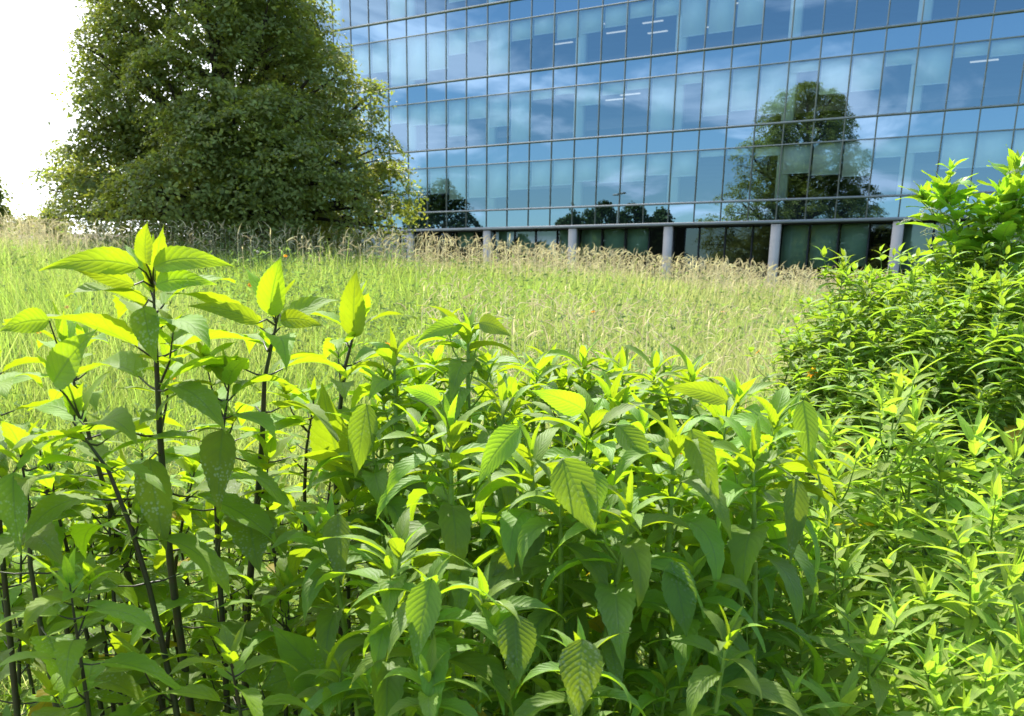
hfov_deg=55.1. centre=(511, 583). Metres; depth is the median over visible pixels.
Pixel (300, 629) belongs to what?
broad leaved plant
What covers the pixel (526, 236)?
ground floor window
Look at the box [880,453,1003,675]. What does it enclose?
narrow leaved plant
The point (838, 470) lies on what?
narrow leaved plant
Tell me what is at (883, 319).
leaved plant
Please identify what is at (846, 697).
narrow leaved plant
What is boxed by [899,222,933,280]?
ground floor window
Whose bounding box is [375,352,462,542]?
lance leaved plant
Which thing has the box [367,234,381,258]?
ground floor window
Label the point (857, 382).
leaved plant
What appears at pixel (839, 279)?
leaved plant
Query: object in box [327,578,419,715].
lance leaved plant
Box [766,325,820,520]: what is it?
leaved plant
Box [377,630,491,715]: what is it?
lance leaved plant
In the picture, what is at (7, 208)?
tree
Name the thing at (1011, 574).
narrow leaved plant
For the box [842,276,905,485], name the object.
leaved plant
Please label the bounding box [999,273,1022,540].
leaved plant
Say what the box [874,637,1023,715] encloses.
narrow leaved plant
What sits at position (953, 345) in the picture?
leaved plant
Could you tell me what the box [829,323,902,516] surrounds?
leaved plant
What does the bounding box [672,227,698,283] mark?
ground floor window
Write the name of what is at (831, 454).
leaved plant
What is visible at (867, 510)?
narrow leaved plant
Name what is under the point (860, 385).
leaved plant
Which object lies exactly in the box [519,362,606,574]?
lance leaved plant
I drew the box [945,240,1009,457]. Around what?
leaved plant
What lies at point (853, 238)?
ground floor window
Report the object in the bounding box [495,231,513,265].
ground floor window
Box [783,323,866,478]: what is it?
leaved plant
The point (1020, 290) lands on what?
leaved plant
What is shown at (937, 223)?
ground floor window
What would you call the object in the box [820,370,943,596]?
leaved plant
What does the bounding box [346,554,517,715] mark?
lance leaved plant
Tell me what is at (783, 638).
narrow leaved plant
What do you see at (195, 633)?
broad leaved plant
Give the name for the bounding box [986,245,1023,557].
leaved plant
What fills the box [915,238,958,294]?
leaved plant
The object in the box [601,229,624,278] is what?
ground floor window
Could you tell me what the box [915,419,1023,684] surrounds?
narrow leaved plant
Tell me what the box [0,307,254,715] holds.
broad leaved plant
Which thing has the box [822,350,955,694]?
narrow leaved plant
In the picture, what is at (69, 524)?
broad leaved plant
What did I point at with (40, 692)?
broad leaved plant
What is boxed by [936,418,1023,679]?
narrow leaved plant
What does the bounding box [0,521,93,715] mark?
broad leaved plant
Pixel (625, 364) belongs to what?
lance leaved plant
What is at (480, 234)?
ground floor window
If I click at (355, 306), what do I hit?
broad leaved plant
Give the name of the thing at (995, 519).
narrow leaved plant
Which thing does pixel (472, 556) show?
lance leaved plant
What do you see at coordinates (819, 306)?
leaved plant
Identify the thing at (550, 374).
lance leaved plant
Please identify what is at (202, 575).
broad leaved plant
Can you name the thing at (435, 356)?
lance leaved plant
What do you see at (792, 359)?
leaved plant
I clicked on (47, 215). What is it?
tree
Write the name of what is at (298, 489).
broad leaved plant
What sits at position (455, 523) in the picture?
lance leaved plant
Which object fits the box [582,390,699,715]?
lance leaved plant
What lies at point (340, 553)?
lance leaved plant
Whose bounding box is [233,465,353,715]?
broad leaved plant
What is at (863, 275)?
leaved plant
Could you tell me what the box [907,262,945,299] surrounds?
leaved plant
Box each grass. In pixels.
[0,225,1023,597]
[0,398,1023,715]
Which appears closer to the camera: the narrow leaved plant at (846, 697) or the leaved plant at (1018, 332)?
the narrow leaved plant at (846, 697)
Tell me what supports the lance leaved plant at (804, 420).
on the ground at (91, 239)
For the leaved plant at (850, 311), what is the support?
on the ground at (91, 239)
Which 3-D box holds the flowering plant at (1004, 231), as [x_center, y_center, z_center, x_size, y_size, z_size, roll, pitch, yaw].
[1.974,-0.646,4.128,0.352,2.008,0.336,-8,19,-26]
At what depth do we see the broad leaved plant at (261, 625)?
2.56 m
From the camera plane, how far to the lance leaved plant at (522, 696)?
1.82 m
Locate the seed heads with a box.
[0,207,946,324]
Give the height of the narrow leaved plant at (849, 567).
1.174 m
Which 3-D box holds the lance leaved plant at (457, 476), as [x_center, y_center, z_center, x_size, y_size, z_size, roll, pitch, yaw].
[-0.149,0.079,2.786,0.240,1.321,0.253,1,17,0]
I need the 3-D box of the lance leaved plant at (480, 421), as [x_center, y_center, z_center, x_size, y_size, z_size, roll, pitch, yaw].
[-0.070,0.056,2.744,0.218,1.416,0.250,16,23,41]
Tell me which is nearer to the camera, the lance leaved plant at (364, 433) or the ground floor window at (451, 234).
the lance leaved plant at (364, 433)
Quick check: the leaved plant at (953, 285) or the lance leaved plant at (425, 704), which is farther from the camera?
the leaved plant at (953, 285)
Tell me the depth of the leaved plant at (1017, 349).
3.08 m
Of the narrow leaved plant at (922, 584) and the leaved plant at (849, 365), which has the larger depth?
the leaved plant at (849, 365)
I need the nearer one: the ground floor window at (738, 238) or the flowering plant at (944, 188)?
the flowering plant at (944, 188)
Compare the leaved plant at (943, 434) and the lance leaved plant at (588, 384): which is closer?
the lance leaved plant at (588, 384)
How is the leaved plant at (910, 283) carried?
on the ground at (91, 239)
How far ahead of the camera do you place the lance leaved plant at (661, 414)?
2.31 m
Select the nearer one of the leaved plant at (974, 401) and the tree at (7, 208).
the leaved plant at (974, 401)
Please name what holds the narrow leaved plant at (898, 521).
on the ground at (91, 239)
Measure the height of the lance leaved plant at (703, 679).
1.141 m
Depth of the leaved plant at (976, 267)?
3.76 m
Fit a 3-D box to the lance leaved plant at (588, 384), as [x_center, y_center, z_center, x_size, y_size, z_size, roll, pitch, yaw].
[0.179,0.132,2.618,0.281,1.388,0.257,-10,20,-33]
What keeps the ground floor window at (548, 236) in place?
in the office building
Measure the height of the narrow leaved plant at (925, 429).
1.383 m
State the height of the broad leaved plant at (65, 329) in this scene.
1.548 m
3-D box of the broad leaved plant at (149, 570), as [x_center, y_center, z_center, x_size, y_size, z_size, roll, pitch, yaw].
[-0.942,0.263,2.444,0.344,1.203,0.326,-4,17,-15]
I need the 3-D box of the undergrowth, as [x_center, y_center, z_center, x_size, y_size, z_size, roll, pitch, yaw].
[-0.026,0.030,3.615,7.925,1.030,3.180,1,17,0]
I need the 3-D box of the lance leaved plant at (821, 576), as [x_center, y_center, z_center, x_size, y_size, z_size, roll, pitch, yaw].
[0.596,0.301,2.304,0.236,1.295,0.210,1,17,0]
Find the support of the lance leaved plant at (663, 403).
on the ground at (91, 239)
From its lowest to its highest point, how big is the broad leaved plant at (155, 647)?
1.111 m
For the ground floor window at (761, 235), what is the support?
in the office building
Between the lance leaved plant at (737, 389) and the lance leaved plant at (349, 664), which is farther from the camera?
the lance leaved plant at (737, 389)
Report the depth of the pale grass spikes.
10.39 m
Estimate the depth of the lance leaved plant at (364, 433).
1.93 m
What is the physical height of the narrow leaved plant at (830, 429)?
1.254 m
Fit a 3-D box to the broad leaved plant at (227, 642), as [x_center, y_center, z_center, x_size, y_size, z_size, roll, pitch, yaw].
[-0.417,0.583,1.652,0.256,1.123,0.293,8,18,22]
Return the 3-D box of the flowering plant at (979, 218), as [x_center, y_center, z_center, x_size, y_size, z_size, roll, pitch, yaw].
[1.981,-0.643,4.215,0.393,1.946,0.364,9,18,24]
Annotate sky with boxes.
[0,0,244,243]
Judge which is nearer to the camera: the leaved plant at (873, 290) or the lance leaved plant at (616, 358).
the lance leaved plant at (616, 358)
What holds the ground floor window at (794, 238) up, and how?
in the office building
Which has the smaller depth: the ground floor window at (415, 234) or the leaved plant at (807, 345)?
the leaved plant at (807, 345)
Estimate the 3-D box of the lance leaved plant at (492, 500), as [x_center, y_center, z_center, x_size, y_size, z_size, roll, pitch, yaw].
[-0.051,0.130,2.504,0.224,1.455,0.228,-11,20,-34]
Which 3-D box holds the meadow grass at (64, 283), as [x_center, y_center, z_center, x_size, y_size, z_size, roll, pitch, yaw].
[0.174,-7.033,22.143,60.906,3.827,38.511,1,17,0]
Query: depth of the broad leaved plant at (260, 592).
2.01 m
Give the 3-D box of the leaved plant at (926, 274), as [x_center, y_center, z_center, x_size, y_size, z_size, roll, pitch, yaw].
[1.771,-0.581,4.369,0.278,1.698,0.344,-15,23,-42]
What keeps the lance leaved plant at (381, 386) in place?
on the ground at (91, 239)
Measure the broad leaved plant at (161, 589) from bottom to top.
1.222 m
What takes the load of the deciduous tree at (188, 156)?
on the ground at (91, 239)
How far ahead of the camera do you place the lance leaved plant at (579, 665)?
1.39 m
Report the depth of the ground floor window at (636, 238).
55.35 m
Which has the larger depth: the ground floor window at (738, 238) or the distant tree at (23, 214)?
the distant tree at (23, 214)
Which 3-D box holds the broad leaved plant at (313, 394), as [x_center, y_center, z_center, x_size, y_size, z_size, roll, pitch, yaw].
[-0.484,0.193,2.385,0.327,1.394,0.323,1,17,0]
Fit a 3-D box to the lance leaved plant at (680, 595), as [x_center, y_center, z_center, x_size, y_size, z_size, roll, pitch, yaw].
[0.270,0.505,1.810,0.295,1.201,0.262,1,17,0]
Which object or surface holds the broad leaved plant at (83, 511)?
on the ground at (91, 239)
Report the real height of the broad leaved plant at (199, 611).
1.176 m
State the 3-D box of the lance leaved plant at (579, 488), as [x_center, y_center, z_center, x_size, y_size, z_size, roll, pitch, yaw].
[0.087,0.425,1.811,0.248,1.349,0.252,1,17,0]
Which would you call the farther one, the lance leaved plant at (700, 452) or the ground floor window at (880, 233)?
the ground floor window at (880, 233)
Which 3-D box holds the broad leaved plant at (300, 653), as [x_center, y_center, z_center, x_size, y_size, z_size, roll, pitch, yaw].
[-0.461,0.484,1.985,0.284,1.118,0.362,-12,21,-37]
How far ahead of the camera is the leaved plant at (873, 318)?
4.54 m
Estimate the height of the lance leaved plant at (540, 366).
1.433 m
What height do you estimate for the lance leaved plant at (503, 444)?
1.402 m
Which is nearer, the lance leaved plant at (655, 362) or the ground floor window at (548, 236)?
the lance leaved plant at (655, 362)
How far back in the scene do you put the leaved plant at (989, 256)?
3.74 m
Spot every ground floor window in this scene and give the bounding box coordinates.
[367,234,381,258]
[383,234,399,259]
[401,233,417,261]
[419,233,435,265]
[437,232,454,267]
[456,232,473,268]
[475,231,493,265]
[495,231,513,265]
[515,231,534,269]
[536,230,556,271]
[557,230,578,270]
[579,229,600,272]
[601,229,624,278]
[624,228,648,278]
[648,228,663,281]
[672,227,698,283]
[698,226,724,286]
[723,226,751,289]
[751,225,770,289]
[778,225,808,289]
[806,224,838,291]
[835,223,868,287]
[865,223,892,294]
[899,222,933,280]
[932,221,966,273]
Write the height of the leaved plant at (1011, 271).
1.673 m
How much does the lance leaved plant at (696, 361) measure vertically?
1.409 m
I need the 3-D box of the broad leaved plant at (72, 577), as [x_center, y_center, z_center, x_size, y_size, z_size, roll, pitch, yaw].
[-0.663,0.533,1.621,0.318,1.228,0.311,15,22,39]
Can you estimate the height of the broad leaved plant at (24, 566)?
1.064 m
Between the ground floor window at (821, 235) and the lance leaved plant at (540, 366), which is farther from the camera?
the ground floor window at (821, 235)
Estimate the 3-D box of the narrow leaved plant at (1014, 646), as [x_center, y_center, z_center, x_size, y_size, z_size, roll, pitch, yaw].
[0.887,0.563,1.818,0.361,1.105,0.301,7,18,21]
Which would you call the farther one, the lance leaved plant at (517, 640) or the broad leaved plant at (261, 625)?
the broad leaved plant at (261, 625)
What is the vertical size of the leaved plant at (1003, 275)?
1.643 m
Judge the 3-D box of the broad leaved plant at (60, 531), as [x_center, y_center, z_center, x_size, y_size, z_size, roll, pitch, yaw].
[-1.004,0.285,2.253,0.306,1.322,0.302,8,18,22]
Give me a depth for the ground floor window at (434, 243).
63.22 m
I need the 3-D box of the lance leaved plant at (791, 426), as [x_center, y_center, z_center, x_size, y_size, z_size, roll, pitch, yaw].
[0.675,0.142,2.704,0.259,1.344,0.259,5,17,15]
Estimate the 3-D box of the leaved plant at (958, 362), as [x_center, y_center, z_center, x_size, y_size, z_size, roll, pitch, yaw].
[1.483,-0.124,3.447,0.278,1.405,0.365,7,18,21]
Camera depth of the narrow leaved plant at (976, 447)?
2.31 m
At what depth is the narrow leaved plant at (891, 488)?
2.60 m
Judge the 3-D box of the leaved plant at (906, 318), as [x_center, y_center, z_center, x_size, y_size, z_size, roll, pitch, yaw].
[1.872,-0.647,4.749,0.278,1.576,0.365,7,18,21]
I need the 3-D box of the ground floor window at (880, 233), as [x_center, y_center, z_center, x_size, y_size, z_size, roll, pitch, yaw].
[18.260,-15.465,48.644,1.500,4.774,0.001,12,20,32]
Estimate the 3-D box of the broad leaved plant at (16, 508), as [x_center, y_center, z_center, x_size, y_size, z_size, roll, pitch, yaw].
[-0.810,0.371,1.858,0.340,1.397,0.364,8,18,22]
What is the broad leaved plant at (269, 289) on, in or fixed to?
on the ground at (91, 239)
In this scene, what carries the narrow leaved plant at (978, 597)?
on the ground at (91, 239)
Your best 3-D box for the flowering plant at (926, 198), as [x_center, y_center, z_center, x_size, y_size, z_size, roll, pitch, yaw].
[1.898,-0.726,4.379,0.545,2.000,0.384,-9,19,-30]
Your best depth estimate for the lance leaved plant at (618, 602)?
1.59 m
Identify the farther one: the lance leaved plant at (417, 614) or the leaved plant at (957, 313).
the leaved plant at (957, 313)
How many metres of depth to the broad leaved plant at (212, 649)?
2.46 m
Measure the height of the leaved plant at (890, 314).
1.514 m
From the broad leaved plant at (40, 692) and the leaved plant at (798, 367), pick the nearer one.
the broad leaved plant at (40, 692)
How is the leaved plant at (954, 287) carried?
on the ground at (91, 239)
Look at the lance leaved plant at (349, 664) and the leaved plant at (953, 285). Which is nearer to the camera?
the lance leaved plant at (349, 664)
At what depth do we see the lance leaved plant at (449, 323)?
2.06 m
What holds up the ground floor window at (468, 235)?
in the office building
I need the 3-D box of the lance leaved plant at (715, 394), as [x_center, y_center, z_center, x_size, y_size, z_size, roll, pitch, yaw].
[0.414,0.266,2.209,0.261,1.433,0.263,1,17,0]
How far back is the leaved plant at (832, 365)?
3.74 m
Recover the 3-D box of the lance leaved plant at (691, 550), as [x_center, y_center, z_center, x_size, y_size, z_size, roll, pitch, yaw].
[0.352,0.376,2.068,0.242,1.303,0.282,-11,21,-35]
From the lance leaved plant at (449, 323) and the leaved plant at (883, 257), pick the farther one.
the leaved plant at (883, 257)
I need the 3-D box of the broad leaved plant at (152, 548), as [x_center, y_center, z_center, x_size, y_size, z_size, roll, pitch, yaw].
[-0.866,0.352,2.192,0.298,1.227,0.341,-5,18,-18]
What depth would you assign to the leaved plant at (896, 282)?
4.14 m
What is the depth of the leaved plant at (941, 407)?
4.01 m
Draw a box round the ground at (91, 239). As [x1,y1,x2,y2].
[17,234,258,253]
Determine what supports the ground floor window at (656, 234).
in the office building
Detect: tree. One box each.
[0,172,21,242]
[17,210,37,234]
[21,0,429,258]
[30,204,78,245]
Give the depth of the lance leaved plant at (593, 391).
2.42 m
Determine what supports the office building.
on the ground at (91, 239)
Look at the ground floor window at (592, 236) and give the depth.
56.92 m
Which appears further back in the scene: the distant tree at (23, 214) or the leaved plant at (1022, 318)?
the distant tree at (23, 214)
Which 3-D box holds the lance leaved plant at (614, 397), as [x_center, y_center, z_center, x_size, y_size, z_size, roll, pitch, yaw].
[0.200,0.241,2.256,0.249,1.445,0.262,4,17,10]
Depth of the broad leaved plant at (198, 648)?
2.47 m
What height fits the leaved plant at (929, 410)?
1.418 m
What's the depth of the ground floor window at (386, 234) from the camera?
64.77 m
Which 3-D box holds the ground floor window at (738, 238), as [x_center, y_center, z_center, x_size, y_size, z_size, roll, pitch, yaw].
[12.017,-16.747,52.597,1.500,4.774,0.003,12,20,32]
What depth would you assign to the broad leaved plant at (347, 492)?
2.02 m
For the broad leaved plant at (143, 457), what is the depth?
2.61 m
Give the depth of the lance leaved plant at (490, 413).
1.98 m
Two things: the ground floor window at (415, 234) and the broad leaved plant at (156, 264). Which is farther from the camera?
the ground floor window at (415, 234)
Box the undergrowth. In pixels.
[0,413,1023,715]
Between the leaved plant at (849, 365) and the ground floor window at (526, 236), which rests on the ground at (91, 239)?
the leaved plant at (849, 365)
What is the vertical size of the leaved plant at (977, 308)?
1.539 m
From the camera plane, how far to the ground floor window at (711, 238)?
53.03 m
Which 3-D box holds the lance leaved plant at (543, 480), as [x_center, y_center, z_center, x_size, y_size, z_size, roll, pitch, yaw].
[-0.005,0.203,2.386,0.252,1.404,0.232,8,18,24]
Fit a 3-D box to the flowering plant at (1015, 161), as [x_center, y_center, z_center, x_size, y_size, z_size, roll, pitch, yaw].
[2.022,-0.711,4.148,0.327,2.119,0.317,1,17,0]
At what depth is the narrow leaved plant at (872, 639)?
1.71 m
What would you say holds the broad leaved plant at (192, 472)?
on the ground at (91, 239)
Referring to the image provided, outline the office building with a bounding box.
[253,0,1023,294]
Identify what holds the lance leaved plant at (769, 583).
on the ground at (91, 239)
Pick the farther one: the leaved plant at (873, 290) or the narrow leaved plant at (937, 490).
the leaved plant at (873, 290)
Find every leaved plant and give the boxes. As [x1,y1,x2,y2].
[0,302,213,715]
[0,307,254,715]
[0,318,131,715]
[0,415,153,715]
[0,418,137,713]
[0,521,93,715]
[0,547,181,715]
[0,548,46,679]
[4,222,282,711]
[5,432,155,715]
[9,523,94,694]
[13,548,117,715]
[16,511,122,664]
[28,511,177,714]
[30,466,165,715]
[61,456,178,705]
[68,449,218,708]
[93,410,197,633]
[96,439,251,715]
[101,342,323,715]
[108,557,237,707]
[131,255,366,705]
[135,621,317,715]
[156,491,272,706]
[161,499,233,714]
[173,520,297,676]
[173,539,265,690]
[188,540,289,681]
[208,461,319,714]
[214,553,358,715]
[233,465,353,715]
[241,372,359,638]
[244,265,439,711]
[251,518,331,711]
[268,491,398,715]
[276,465,383,639]
[282,648,373,715]
[284,496,354,634]
[287,469,413,715]
[299,506,483,715]
[302,404,448,715]
[314,359,424,643]
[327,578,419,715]
[340,328,458,715]
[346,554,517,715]
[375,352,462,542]
[375,384,530,715]
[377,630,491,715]
[382,357,453,681]
[390,337,476,515]
[399,562,566,715]
[402,301,543,696]
[409,482,498,709]
[424,376,485,637]
[440,348,545,643]
[441,358,574,669]
[454,372,572,674]
[457,352,530,641]
[462,495,578,703]
[465,411,613,715]
[472,382,664,715]
[486,649,589,715]
[495,348,573,690]
[495,456,640,715]
[504,468,705,715]
[513,341,579,514]
[514,618,645,715]
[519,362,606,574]
[528,367,620,618]
[531,336,662,583]
[551,367,667,702]
[555,544,667,715]
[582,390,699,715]
[587,342,660,662]
[588,378,669,715]
[591,346,637,530]
[594,401,745,715]
[599,343,714,522]
[602,538,765,715]
[613,643,725,715]
[617,375,687,666]
[626,523,677,715]
[628,341,744,687]
[631,465,776,713]
[642,354,708,573]
[644,602,802,715]
[649,375,762,580]
[662,381,783,658]
[673,516,799,715]
[681,369,786,594]
[697,386,860,715]
[701,415,846,715]
[723,396,799,633]
[729,389,828,706]
[737,438,852,705]
[738,326,819,520]
[742,583,875,715]
[743,498,870,706]
[746,657,900,715]
[755,655,853,713]
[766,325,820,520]
[766,440,905,666]
[767,405,862,630]
[769,522,913,703]
[772,592,941,715]
[779,363,848,510]
[782,291,878,475]
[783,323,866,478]
[784,295,843,448]
[790,351,864,482]
[792,420,921,715]
[793,246,881,503]
[795,369,880,545]
[802,308,871,455]
[803,331,887,615]
[803,635,923,715]
[815,268,915,522]
[818,472,896,661]
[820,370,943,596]
[821,340,900,550]
[821,487,961,690]
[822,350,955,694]
[823,260,900,542]
[827,380,904,547]
[828,291,884,457]
[829,263,884,451]
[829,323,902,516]
[830,450,944,712]
[832,405,964,610]
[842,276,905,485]
[843,385,971,657]
[844,304,958,584]
[846,298,932,541]
[847,362,932,547]
[850,632,1021,715]
[851,244,912,456]
[852,437,1001,684]
[854,278,903,452]
[854,543,1006,713]
[856,280,923,491]
[858,243,958,585]
[872,496,1022,705]
[873,288,977,630]
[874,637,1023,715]
[878,402,969,613]
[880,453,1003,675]
[884,405,1023,684]
[885,651,1023,715]
[890,252,950,466]
[892,285,938,360]
[892,551,1023,711]
[894,305,972,556]
[897,327,973,556]
[898,241,976,555]
[899,516,1023,704]
[901,342,964,561]
[901,463,1023,681]
[906,331,972,546]
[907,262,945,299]
[912,343,997,623]
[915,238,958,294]
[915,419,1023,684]
[919,594,1023,711]
[922,276,989,484]
[927,381,1014,634]
[928,266,1014,513]
[931,252,981,460]
[931,261,1015,521]
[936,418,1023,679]
[943,322,1023,545]
[944,268,1023,487]
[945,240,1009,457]
[946,269,1023,584]
[947,301,1023,561]
[948,295,1023,577]
[950,241,1023,578]
[955,289,1023,641]
[977,341,1023,549]
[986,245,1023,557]
[987,314,1023,560]
[989,216,1023,446]
[996,263,1023,462]
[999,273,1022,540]
[1003,260,1023,565]
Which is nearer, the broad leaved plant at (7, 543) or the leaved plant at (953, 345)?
the broad leaved plant at (7, 543)
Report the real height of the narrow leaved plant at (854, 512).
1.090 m
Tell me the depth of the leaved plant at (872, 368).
3.42 m
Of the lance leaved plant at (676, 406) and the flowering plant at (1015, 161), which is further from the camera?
the flowering plant at (1015, 161)
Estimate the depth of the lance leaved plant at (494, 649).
1.99 m
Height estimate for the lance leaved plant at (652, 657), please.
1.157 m
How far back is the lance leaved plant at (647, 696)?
1.62 m
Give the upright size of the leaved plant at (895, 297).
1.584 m
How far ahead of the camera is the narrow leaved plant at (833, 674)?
1.85 m
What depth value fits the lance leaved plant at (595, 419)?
1.75 m
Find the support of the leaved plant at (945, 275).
on the ground at (91, 239)
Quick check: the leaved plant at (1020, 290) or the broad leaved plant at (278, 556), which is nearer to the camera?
the broad leaved plant at (278, 556)
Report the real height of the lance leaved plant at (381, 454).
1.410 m
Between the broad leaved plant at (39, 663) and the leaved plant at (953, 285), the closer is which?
the broad leaved plant at (39, 663)
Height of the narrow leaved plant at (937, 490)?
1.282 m
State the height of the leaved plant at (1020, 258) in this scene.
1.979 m
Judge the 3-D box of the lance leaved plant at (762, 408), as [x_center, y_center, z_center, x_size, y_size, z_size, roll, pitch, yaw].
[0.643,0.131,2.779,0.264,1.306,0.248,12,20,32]
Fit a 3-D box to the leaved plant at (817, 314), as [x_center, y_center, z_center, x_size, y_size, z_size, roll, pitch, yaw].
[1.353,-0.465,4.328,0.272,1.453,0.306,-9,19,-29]
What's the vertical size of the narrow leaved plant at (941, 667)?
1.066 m
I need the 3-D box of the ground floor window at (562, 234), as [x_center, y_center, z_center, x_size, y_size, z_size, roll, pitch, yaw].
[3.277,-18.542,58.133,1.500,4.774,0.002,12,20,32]
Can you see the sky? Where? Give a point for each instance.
(32, 32)
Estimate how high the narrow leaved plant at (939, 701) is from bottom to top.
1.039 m
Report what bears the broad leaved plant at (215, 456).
on the ground at (91, 239)
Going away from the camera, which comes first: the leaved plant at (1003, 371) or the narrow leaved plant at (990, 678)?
the narrow leaved plant at (990, 678)
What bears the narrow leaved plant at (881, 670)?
on the ground at (91, 239)
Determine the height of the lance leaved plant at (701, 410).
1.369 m
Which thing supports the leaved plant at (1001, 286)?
on the ground at (91, 239)
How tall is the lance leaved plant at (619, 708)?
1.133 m
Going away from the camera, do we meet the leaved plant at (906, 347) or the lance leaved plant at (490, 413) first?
the lance leaved plant at (490, 413)
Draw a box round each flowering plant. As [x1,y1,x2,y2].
[895,180,980,544]
[907,157,994,490]
[948,173,1023,459]
[948,196,1023,385]
[961,145,1023,365]
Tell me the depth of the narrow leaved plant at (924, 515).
2.13 m
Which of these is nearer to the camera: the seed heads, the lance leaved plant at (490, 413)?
the lance leaved plant at (490, 413)
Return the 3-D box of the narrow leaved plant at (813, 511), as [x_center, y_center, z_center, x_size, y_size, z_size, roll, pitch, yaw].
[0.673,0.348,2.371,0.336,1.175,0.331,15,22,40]
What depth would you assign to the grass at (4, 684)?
3.64 m
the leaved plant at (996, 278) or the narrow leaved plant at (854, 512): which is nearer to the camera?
the narrow leaved plant at (854, 512)
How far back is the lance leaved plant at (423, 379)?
2.18 m
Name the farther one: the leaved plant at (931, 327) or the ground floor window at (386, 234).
the ground floor window at (386, 234)
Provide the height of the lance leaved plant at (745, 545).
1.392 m
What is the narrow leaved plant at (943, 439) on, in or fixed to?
on the ground at (91, 239)
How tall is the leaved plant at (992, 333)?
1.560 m
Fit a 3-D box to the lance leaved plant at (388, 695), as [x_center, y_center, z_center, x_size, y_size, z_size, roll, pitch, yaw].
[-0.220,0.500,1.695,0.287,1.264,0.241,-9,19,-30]

